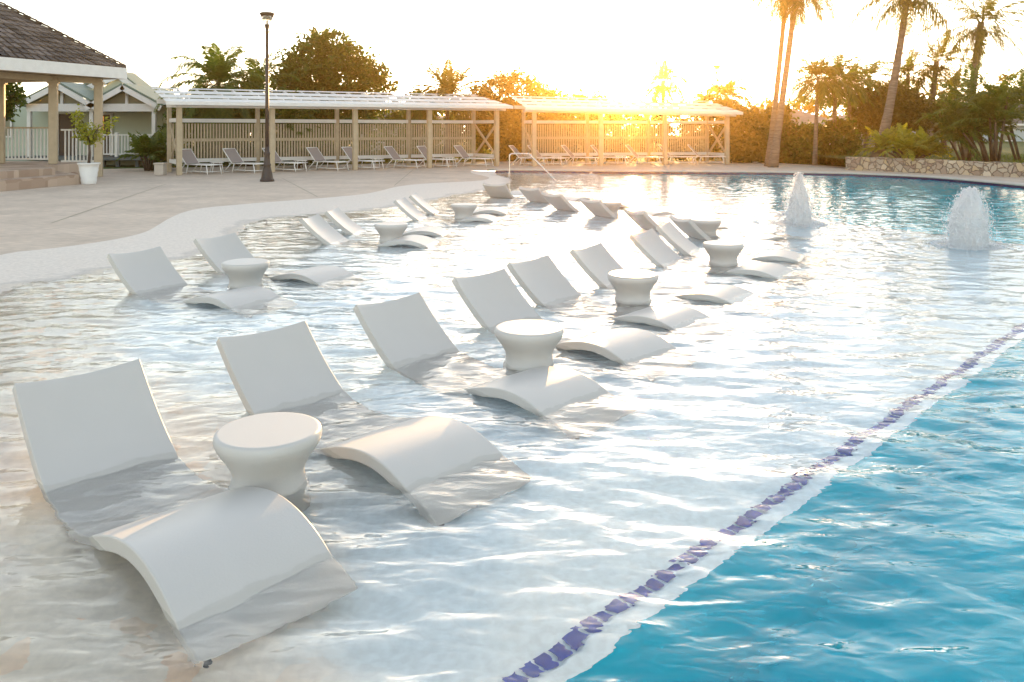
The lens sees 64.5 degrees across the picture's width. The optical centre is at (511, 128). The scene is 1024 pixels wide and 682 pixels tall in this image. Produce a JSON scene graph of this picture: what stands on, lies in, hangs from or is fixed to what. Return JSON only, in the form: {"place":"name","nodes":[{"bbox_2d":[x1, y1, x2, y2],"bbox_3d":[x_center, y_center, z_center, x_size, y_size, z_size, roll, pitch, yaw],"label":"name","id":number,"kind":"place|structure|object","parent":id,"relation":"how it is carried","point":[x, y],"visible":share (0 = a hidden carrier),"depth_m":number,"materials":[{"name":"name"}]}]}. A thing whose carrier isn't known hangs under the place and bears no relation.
{"place":"outdoors","nodes":[
{"label":"outdoors","id":0,"kind":"place"},
{"bbox_2d":[0,171,591,292],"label":"pool ledge","id":1,"kind":"object","parent":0,"point":[174,237],"visible":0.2,"depth_m":14.06,"materials":[{"name":"paint"}]},
{"bbox_2d":[107,246,279,308],"bbox_3d":[-3.399,1.714,8.796,2.322,0.640,0.660,0,0,30],"label":"pool lounger","id":2,"kind":"object","parent":1,"relation":"on","point":[145,271],"visible":0.52,"depth_m":9.05,"materials":[{"name":"plastic"}]},
{"bbox_2d":[221,258,269,287],"bbox_3d":[-3.045,1.776,9.270,0.530,0.512,0.530,0,0,3],"label":"pedestal table","id":3,"kind":"object","parent":1,"relation":"on","point":[242,272],"visible":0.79,"depth_m":9.11,"materials":[{"name":"plastic"}]},
{"bbox_2d":[193,233,353,284],"bbox_3d":[-2.900,1.709,10.077,2.322,0.640,0.660,0,0,27],"label":"pool lounger","id":4,"kind":"object","parent":1,"relation":"on","point":[216,252],"visible":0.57,"depth_m":10.22,"materials":[{"name":"plastic"}]},
{"bbox_2d":[216,321,502,490],"bbox_3d":[-0.946,1.707,4.886,2.322,0.640,0.660,0,0,44],"label":"pool lounger","id":5,"kind":"object","parent":1,"relation":"on","point":[278,369],"visible":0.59,"depth_m":5.11,"materials":[{"name":"plastic"}]},
{"bbox_2d":[299,214,438,247],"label":"pool lounger","id":6,"kind":"object","parent":1,"relation":"on","point":[320,228],"visible":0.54,"depth_m":12.68,"materials":[{"name":"plastic"}]},
{"bbox_2d":[324,207,449,235],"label":"pool lounger","id":7,"kind":"object","parent":1,"relation":"on","point":[338,217],"visible":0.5,"depth_m":13.88,"materials":[{"name":"plastic"}]},
{"bbox_2d":[374,222,407,242],"bbox_3d":[-1.935,1.776,12.980,0.530,0.512,0.530,0,0,19],"label":"pedestal table","id":8,"kind":"object","parent":1,"relation":"on","point":[387,231],"visible":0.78,"depth_m":12.81,"materials":[{"name":"plastic"}]},
{"bbox_2d":[393,197,500,221],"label":"pool lounger","id":9,"kind":"object","parent":1,"relation":"on","point":[407,208],"visible":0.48,"depth_m":15.96,"materials":[{"name":"plastic"}]},
{"bbox_2d":[409,193,508,214],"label":"pool lounger","id":10,"kind":"object","parent":1,"relation":"on","point":[419,201],"visible":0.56,"depth_m":17.03,"materials":[{"name":"plastic"}]},
{"bbox_2d":[451,203,476,218],"bbox_3d":[-0.970,1.776,16.330,0.530,0.512,0.530,0,0,34],"label":"pedestal table","id":11,"kind":"object","parent":1,"relation":"on","point":[462,210],"visible":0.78,"depth_m":16.16,"materials":[{"name":"plastic"}]},
{"bbox_2d":[353,292,608,415],"bbox_3d":[-0.224,1.716,5.934,2.322,0.640,0.660,0,0,43],"label":"pool lounger","id":12,"kind":"object","parent":1,"relation":"on","point":[399,332],"visible":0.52,"depth_m":6.25,"materials":[{"name":"plastic"}]},
{"bbox_2d":[482,183,522,198],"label":"pool lounger","id":13,"kind":"object","parent":1,"relation":"on","point":[497,190],"visible":0.38,"depth_m":20.83,"materials":[{"name":"plastic"}]},
{"bbox_2d":[495,319,563,370],"bbox_3d":[0.131,1.776,6.210,0.530,0.512,0.530,0,0,16],"label":"pedestal table","id":14,"kind":"object","parent":1,"relation":"on","point":[528,343],"visible":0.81,"depth_m":6.05,"materials":[{"name":"plastic"}]},
{"bbox_2d":[519,186,589,202],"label":"pool lounger","id":15,"kind":"object","parent":1,"relation":"on","point":[533,195],"visible":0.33,"depth_m":19.55,"materials":[{"name":"plastic"}]},
{"bbox_2d":[452,269,675,363],"bbox_3d":[0.462,1.709,7.067,2.322,0.640,0.660,0,0,45],"label":"pool lounger","id":16,"kind":"object","parent":1,"relation":"on","point":[492,300],"visible":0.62,"depth_m":7.41,"materials":[{"name":"plastic"}]},
{"bbox_2d":[542,192,630,211],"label":"pool lounger","id":17,"kind":"object","parent":1,"relation":"on","point":[559,202],"visible":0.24,"depth_m":17.50,"materials":[{"name":"plastic"}]},
{"bbox_2d":[507,255,709,328],"bbox_3d":[1.011,1.728,8.059,2.322,0.640,0.660,0,0,41],"label":"pool lounger","id":18,"kind":"object","parent":1,"relation":"on","point":[543,281],"visible":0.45,"depth_m":8.40,"materials":[{"name":"plastic"}]},
{"bbox_2d":[602,201,621,214],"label":"pedestal table","id":19,"kind":"object","parent":1,"relation":"on","point":[613,207],"visible":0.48,"depth_m":16.95,"materials":[{"name":"plastic"}]},
{"bbox_2d":[579,198,674,217],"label":"pool lounger","id":20,"kind":"object","parent":1,"relation":"on","point":[599,208],"visible":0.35,"depth_m":16.32,"materials":[{"name":"plastic"}]},
{"bbox_2d":[607,269,657,303],"bbox_3d":[1.266,1.776,8.500,0.530,0.512,0.530,0,0,31],"label":"pedestal table","id":21,"kind":"object","parent":1,"relation":"on","point":[631,286],"visible":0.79,"depth_m":8.33,"materials":[{"name":"plastic"}]},
{"bbox_2d":[569,243,753,303],"bbox_3d":[1.772,1.734,9.085,2.322,0.640,0.660,0,0,37],"label":"pool lounger","id":22,"kind":"object","parent":1,"relation":"on","point":[597,263],"visible":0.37,"depth_m":9.30,"materials":[{"name":"plastic"}]},
{"bbox_2d":[623,208,727,230],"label":"pool lounger","id":23,"kind":"object","parent":1,"relation":"on","point":[643,219],"visible":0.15,"depth_m":14.19,"materials":[{"name":"plastic"}]},
{"bbox_2d":[628,229,793,278],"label":"pool lounger","id":24,"kind":"object","parent":1,"relation":"on","point":[653,247],"visible":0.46,"depth_m":10.73,"materials":[{"name":"plastic"}]},
{"bbox_2d":[703,240,743,266],"bbox_3d":[2.820,1.781,10.820,0.530,0.512,0.530,0,0,-43],"label":"pedestal table","id":25,"kind":"object","parent":1,"relation":"on","point":[723,252],"visible":0.75,"depth_m":10.65,"materials":[{"name":"plastic"}]},
{"bbox_2d":[669,214,786,240],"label":"pool lounger","id":26,"kind":"object","parent":1,"relation":"on","point":[690,228],"visible":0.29,"depth_m":13.08,"materials":[{"name":"plastic"}]},
{"bbox_2d":[656,221,804,261],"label":"pool lounger","id":27,"kind":"object","parent":1,"relation":"on","point":[674,237],"visible":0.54,"depth_m":11.62,"materials":[{"name":"plastic"}]},
{"bbox_2d":[359,110,444,152],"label":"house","id":28,"kind":"structure","parent":0,"point":[405,128],"depth_m":60.00,"materials":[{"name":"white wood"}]},
{"bbox_2d":[103,135,845,168],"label":"ground","id":29,"kind":"structure","parent":0,"point":[314,163],"depth_m":43.82,"materials":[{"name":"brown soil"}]},
{"bbox_2d":[6,82,30,121],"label":"tree","id":30,"kind":"object","parent":29,"relation":"on","point":[17,97],"visible":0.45,"depth_m":32.99,"materials":[{"name":"green plant"}]},
{"bbox_2d":[6,72,193,166],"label":"cottage","id":31,"kind":"structure","parent":29,"relation":"on","point":[130,101],"depth_m":39.43,"materials":[{"name":"white wood"}]},
{"bbox_2d":[58,112,77,155],"bbox_3d":[-21.751,0.275,39.660,1.034,2.190,0.100,0,0,0],"label":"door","id":32,"kind":"structure","parent":31,"relation":"in","point":[64,122],"depth_m":39.65,"materials":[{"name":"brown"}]},
{"bbox_2d":[103,113,112,155],"bbox_3d":[-19.892,0.296,39.660,0.741,2.149,0.100,0,0,0],"label":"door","id":33,"kind":"structure","parent":31,"relation":"in","point":[109,115],"depth_m":39.65,"materials":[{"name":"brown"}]},
{"bbox_2d":[152,40,277,166],"bbox_3d":[-13.501,-1.161,36.998,5.337,6.122,4.948,0,0,0],"label":"palm tree","id":34,"kind":"object","parent":29,"relation":"on","point":[216,68],"visible":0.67,"depth_m":36.22,"materials":[{"name":"green plant"}]},
{"bbox_2d":[187,71,281,165],"bbox_3d":[-12.961,-0.503,38.570,5.009,4.654,5.799,0,0,0],"label":"clump palm","id":35,"kind":"object","parent":29,"relation":"on","point":[255,79],"visible":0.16,"depth_m":37.80,"materials":[{"name":"green plant"}]},
{"bbox_2d":[157,92,351,166],"bbox_3d":[-12.289,0.175,39.748,9.334,4.131,2.754,0,0,-34],"label":"hedge","id":36,"kind":"object","parent":29,"relation":"on","point":[316,115],"visible":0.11,"depth_m":39.66,"materials":[{"name":"green plant"}]},
{"bbox_2d":[213,52,304,164],"bbox_3d":[-12.449,-0.961,40.055,4.552,5.727,4.549,0,0,0],"label":"palm tree","id":37,"kind":"object","parent":29,"relation":"on","point":[255,62],"visible":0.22,"depth_m":39.65,"materials":[{"name":"green plant"}]},
{"bbox_2d":[270,26,399,145],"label":"tree","id":38,"kind":"object","parent":29,"relation":"on","point":[330,64],"visible":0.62,"depth_m":41.86,"materials":[{"name":"green plant"}]},
{"bbox_2d":[398,86,438,163],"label":"palm tree","id":39,"kind":"object","parent":29,"relation":"on","point":[417,115],"visible":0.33,"depth_m":39.65,"materials":[{"name":"green plant"}]},
{"bbox_2d":[339,109,499,162],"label":"hedge","id":40,"kind":"object","parent":29,"relation":"on","point":[395,116],"visible":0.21,"depth_m":43.69,"materials":[{"name":"green plant"}]},
{"bbox_2d":[461,64,575,148],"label":"tree","id":41,"kind":"object","parent":29,"relation":"on","point":[509,84],"visible":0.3,"depth_m":45.08,"materials":[{"name":"green plant"}]},
{"bbox_2d":[483,89,553,161],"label":"hedge","id":42,"kind":"object","parent":29,"relation":"on","point":[513,116],"visible":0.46,"depth_m":43.03,"materials":[{"name":"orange plant"}]},
{"bbox_2d":[560,85,597,147],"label":"tree","id":43,"kind":"object","parent":29,"relation":"on","point":[576,95],"visible":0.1,"depth_m":46.73,"materials":[{"name":"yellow plant"}]},
{"bbox_2d":[585,85,610,158],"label":"tree","id":44,"kind":"object","parent":29,"relation":"on","point":[594,95],"visible":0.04,"depth_m":47.73,"materials":[{"name":"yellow plant"}]},
{"bbox_2d":[541,102,737,160],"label":"hedge","id":45,"kind":"object","parent":29,"relation":"on","point":[613,117],"visible":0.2,"depth_m":44.63,"materials":[{"name":"green plant"}]},
{"bbox_2d":[685,84,723,160],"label":"palm tree","id":46,"kind":"object","parent":29,"relation":"on","point":[701,96],"visible":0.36,"depth_m":44.83,"materials":[{"name":"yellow plant"}]},
{"bbox_2d":[667,95,772,135],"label":"trees","id":47,"kind":"object","parent":29,"relation":"on","point":[764,102],"visible":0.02,"depth_m":84.86,"materials":[{"name":"yellow plant"}]},
{"bbox_2d":[698,73,754,119],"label":"palm tree","id":48,"kind":"object","parent":29,"relation":"on","point":[728,90],"visible":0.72,"depth_m":42.64,"materials":[{"name":"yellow plant"}]},
{"bbox_2d":[718,98,801,162],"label":"hedge","id":49,"kind":"object","parent":29,"relation":"on","point":[753,122],"visible":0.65,"depth_m":40.81,"materials":[{"name":"green plant"}]},
{"bbox_2d":[718,109,825,153],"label":"house","id":50,"kind":"structure","parent":29,"relation":"on","point":[803,116],"depth_m":59.60,"materials":[{"name":"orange wood"}]},
{"bbox_2d":[785,96,851,117],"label":"trees","id":51,"kind":"object","parent":29,"relation":"on","point":[810,109],"visible":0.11,"depth_m":79.46,"materials":[{"name":"yellow plant"}]},
{"bbox_2d":[781,113,868,164],"bbox_3d":[15.352,0.645,40.238,4.376,2.878,2.610,0,0,6],"label":"hedge","id":52,"kind":"object","parent":29,"relation":"on","point":[850,143],"visible":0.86,"depth_m":39.71,"materials":[{"name":"green plant"}]},
{"bbox_2d":[803,48,872,164],"bbox_3d":[15.966,-1.078,39.962,3.352,5.855,3.306,0,0,0],"label":"palm tree","id":53,"kind":"object","parent":29,"relation":"on","point":[853,99],"visible":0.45,"depth_m":39.71,"materials":[{"name":"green plant"}]},
{"bbox_2d":[805,115,875,147],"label":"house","id":54,"kind":"structure","parent":29,"relation":"on","point":[839,116],"depth_m":53.65,"materials":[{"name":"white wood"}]},
{"bbox_2d":[821,58,881,119],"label":"palm tree","id":55,"kind":"object","parent":29,"relation":"on","point":[856,83],"visible":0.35,"depth_m":41.53,"materials":[{"name":"green plant"}]},
{"bbox_2d":[913,102,1023,140],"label":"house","id":56,"kind":"structure","parent":29,"relation":"on","point":[1020,126],"depth_m":70.00,"materials":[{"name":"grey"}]},
{"bbox_2d":[0,172,1023,681],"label":"water","id":57,"kind":"structure","parent":0,"point":[810,468],"depth_m":4.27,"materials":[{"name":"liquid"}]},
{"bbox_2d":[12,359,331,628],"bbox_3d":[-1.683,1.680,3.855,2.322,0.640,0.660,-1,-1,44],"label":"pool lounger","id":58,"kind":"object","parent":57,"relation":"in","point":[200,559],"visible":0.76,"depth_m":3.55,"materials":[{"name":"plastic"}]},
{"bbox_2d":[213,412,321,496],"bbox_3d":[-1.232,1.776,4.100,0.530,0.512,0.530,0,0,0],"label":"pedestal table","id":59,"kind":"object","parent":57,"relation":"in","point":[272,451],"visible":0.69,"depth_m":3.96,"materials":[{"name":"plastic"}]},
{"bbox_2d":[763,172,834,227],"bbox_3d":[5.418,1.328,15.286,1.351,1.024,1.229,0,0,0],"label":"fountain jet","id":60,"kind":"object","parent":57,"relation":"on","point":[798,211],"visible":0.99,"depth_m":15.18,"materials":[{"name":"white liquid"}]},
{"bbox_2d":[918,186,1020,250],"bbox_3d":[7.033,1.362,12.504,1.301,0.957,1.325,0,0,-42],"label":"fountain jet","id":61,"kind":"object","parent":57,"relation":"on","point":[968,224],"visible":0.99,"depth_m":12.34,"materials":[{"name":"white liquid"}]},
{"bbox_2d":[0,161,1023,254],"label":"pool deck","id":62,"kind":"structure","parent":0,"point":[28,217],"depth_m":22.76,"materials":[{"name":"concrete"}]},
{"bbox_2d":[0,165,80,191],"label":"stone steps","id":63,"kind":"structure","parent":62,"relation":"on","point":[17,177],"depth_m":24.16,"materials":[{"name":"stone"}]},
{"bbox_2d":[0,1,126,176],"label":"pavilion","id":64,"kind":"structure","parent":62,"relation":"on","point":[32,50],"depth_m":27.99,"materials":[{"name":"wood"}]},
{"bbox_2d":[66,104,118,183],"bbox_3d":[-13.104,0.476,25.445,1.416,2.528,1.290,0,0,-42],"label":"potted plant","id":65,"kind":"object","parent":62,"relation":"on","point":[88,170],"visible":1,"depth_m":25.31,"materials":[{"name":"green plant"}]},
{"bbox_2d":[115,127,184,170],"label":"clump palm","id":66,"kind":"object","parent":62,"relation":"on","point":[145,145],"visible":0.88,"depth_m":33.16,"materials":[{"name":"green plant"}]},
{"bbox_2d":[153,163,167,174],"bbox_3d":[-13.154,1.510,30.330,0.400,0.460,0.400,0,0,0],"label":"planter box","id":67,"kind":"object","parent":62,"relation":"on","point":[160,168],"visible":0.99,"depth_m":30.16,"materials":[{"name":"white concrete"}]},
{"bbox_2d":[182,149,222,174],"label":"sun lounger","id":68,"kind":"object","parent":62,"relation":"on","point":[189,157],"visible":0.84,"depth_m":31.46,"materials":[{"name":"white fabric"}]},
{"bbox_2d":[222,148,263,172],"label":"sun lounger","id":69,"kind":"object","parent":62,"relation":"on","point":[233,156],"visible":0.86,"depth_m":32.35,"materials":[{"name":"white metal"}]},
{"bbox_2d":[259,12,274,181],"bbox_3d":[-8.055,-1.045,26.661,0.490,5.570,0.490,0,0,0],"label":"lamp post","id":70,"kind":"object","parent":62,"relation":"on","point":[267,174],"visible":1,"depth_m":26.61,"materials":[{"name":"brown metal"}]},
{"bbox_2d":[262,148,307,171],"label":"sun lounger","id":71,"kind":"object","parent":62,"relation":"on","point":[278,159],"visible":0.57,"depth_m":33.03,"materials":[{"name":"white fabric"}]},
{"bbox_2d":[260,88,333,167],"bbox_3d":[-9.459,-0.031,35.963,3.216,3.710,3.576,0,0,0],"label":"clump palm","id":72,"kind":"object","parent":62,"relation":"on","point":[285,113],"visible":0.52,"depth_m":35.42,"materials":[{"name":"green plant"}]},
{"bbox_2d":[306,147,349,170],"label":"sun lounger","id":73,"kind":"object","parent":62,"relation":"on","point":[316,154],"visible":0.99,"depth_m":34.10,"materials":[{"name":"white fabric"}]},
{"bbox_2d":[151,87,512,174],"bbox_3d":[-7.210,0.024,34.950,14.902,3.432,3.597,0,0,-32],"label":"pergola","id":74,"kind":"object","parent":62,"relation":"on","point":[354,103],"visible":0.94,"depth_m":34.67,"materials":[{"name":"beige wood"}]},
{"bbox_2d":[341,147,384,169],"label":"sun lounger","id":75,"kind":"object","parent":62,"relation":"on","point":[347,151],"visible":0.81,"depth_m":34.80,"materials":[{"name":"white fabric"}]},
{"bbox_2d":[384,146,426,168],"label":"sun lounger","id":76,"kind":"object","parent":62,"relation":"on","point":[392,153],"visible":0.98,"depth_m":35.89,"materials":[{"name":"white fabric"}]},
{"bbox_2d":[416,146,457,167],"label":"sun lounger","id":77,"kind":"object","parent":62,"relation":"on","point":[423,150],"visible":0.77,"depth_m":36.75,"materials":[{"name":"white metal"}]},
{"bbox_2d":[400,59,495,162],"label":"palm tree","id":78,"kind":"object","parent":62,"relation":"on","point":[449,84],"visible":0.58,"depth_m":40.57,"materials":[{"name":"green plant"}]},
{"bbox_2d":[454,145,494,166],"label":"sun lounger","id":79,"kind":"object","parent":62,"relation":"on","point":[462,152],"visible":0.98,"depth_m":37.76,"materials":[{"name":"white fabric"}]},
{"bbox_2d":[509,145,549,165],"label":"sun lounger","id":80,"kind":"object","parent":62,"relation":"on","point":[514,149],"visible":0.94,"depth_m":38.16,"materials":[{"name":"white metal"}]},
{"bbox_2d":[527,145,568,165],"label":"sun lounger","id":81,"kind":"object","parent":62,"relation":"on","point":[540,156],"visible":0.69,"depth_m":38.16,"materials":[{"name":"white metal"}]},
{"bbox_2d":[561,145,598,165],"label":"sun lounger","id":82,"kind":"object","parent":62,"relation":"on","point":[568,151],"visible":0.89,"depth_m":38.60,"materials":[{"name":"white metal"}]},
{"bbox_2d":[510,96,742,165],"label":"pergola","id":83,"kind":"object","parent":62,"relation":"on","point":[632,107],"visible":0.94,"depth_m":40.04,"materials":[{"name":"beige wood"}]},
{"bbox_2d":[625,145,663,164],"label":"sun lounger","id":84,"kind":"object","parent":62,"relation":"on","point":[632,151],"visible":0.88,"depth_m":39.34,"materials":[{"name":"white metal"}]},
{"bbox_2d":[634,56,695,160],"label":"palm tree","id":85,"kind":"object","parent":62,"relation":"on","point":[663,90],"visible":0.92,"depth_m":41.72,"materials":[{"name":"green plant"}]},
{"bbox_2d":[487,169,1023,188],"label":"pool coping","id":86,"kind":"object","parent":62,"relation":"on","point":[953,178],"visible":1,"depth_m":31.50,"materials":[{"name":"beige stone"}]},
{"bbox_2d":[741,0,839,165],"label":"palm tree","id":87,"kind":"object","parent":62,"relation":"on","point":[776,90],"visible":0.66,"depth_m":37.40,"materials":[{"name":"brown plant"}]},
{"bbox_2d":[745,0,857,167],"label":"palm tree","id":88,"kind":"object","parent":62,"relation":"on","point":[773,162],"visible":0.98,"depth_m":36.27,"materials":[{"name":"brown plant"}]},
{"bbox_2d":[788,49,854,164],"bbox_3d":[14.683,-1.010,38.504,3.329,5.723,3.399,0,0,0],"label":"palm tree","id":89,"kind":"object","parent":62,"relation":"on","point":[819,87],"visible":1,"depth_m":38.16,"materials":[{"name":"green plant"}]},
{"bbox_2d":[845,157,1023,177],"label":"stone wall","id":90,"kind":"structure","parent":62,"relation":"on","point":[945,166],"depth_m":31.16,"materials":[{"name":"beige stone"}]},
{"bbox_2d":[0,0,1023,134],"label":"sky","id":91,"kind":"structure","parent":0,"point":[603,44],"materials":[{"name":"white"}]},
{"bbox_2d":[691,218,721,234],"bbox_3d":[3.345,1.826,14.000,0.530,0.512,0.530,0,0,-28],"label":"pedestal table","id":92,"kind":"object","parent":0,"point":[708,226],"visible":0.56,"depth_m":13.82,"materials":[{"name":"plastic"}]},
{"bbox_2d":[678,139,1023,162],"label":"lawn","id":93,"kind":"structure","parent":0,"point":[1006,148],"depth_m":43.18,"materials":[{"name":"green plant"}]},
{"bbox_2d":[839,54,898,150],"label":"palm tree","id":94,"kind":"object","parent":93,"relation":"on","point":[874,67],"visible":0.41,"depth_m":44.86,"materials":[{"name":"green plant"}]},
{"bbox_2d":[843,80,947,152],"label":"tree","id":95,"kind":"object","parent":93,"relation":"on","point":[912,104],"visible":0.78,"depth_m":41.20,"materials":[{"name":"green plant"}]},
{"bbox_2d":[853,122,957,160],"bbox_3d":[16.272,0.542,33.659,3.974,1.700,3.503,0,0,-36],"label":"clump palm","id":96,"kind":"object","parent":93,"relation":"on","point":[909,143],"visible":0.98,"depth_m":33.01,"materials":[{"name":"green plant"}]},
{"bbox_2d":[876,44,947,95],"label":"palm tree","id":97,"kind":"object","parent":93,"relation":"on","point":[910,61],"visible":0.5,"depth_m":45.66,"materials":[{"name":"green plant"}]},
{"bbox_2d":[846,0,986,156],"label":"coconut palm","id":98,"kind":"object","parent":93,"relation":"on","point":[904,8],"visible":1,"depth_m":34.37,"materials":[{"name":"green plant"}]},
{"bbox_2d":[899,29,988,135],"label":"coconut palm","id":99,"kind":"object","parent":93,"relation":"on","point":[935,70],"visible":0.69,"depth_m":44.66,"materials":[{"name":"green plant"}]},
{"bbox_2d":[926,68,979,149],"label":"palm tree","id":100,"kind":"object","parent":93,"relation":"on","point":[954,142],"visible":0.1,"depth_m":47.76,"materials":[{"name":"green plant"}]},
{"bbox_2d":[934,105,998,160],"bbox_3d":[18.118,0.210,32.259,2.292,2.509,3.225,0,0,36],"label":"clump palm","id":101,"kind":"object","parent":93,"relation":"on","point":[961,138],"visible":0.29,"depth_m":31.60,"materials":[{"name":"green plant"}]},
{"bbox_2d":[914,60,1023,161],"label":"clump palm","id":102,"kind":"object","parent":93,"relation":"on","point":[995,108],"visible":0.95,"depth_m":31.06,"materials":[{"name":"green plant"}]},
{"bbox_2d":[914,0,1023,157],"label":"coconut palm","id":103,"kind":"object","parent":93,"relation":"on","point":[979,33],"visible":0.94,"depth_m":36.76,"materials":[{"name":"green plant"}]},
{"bbox_2d":[981,69,1023,159],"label":"clump palm","id":104,"kind":"object","parent":93,"relation":"on","point":[1011,127],"visible":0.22,"depth_m":33.84,"materials":[{"name":"green plant"}]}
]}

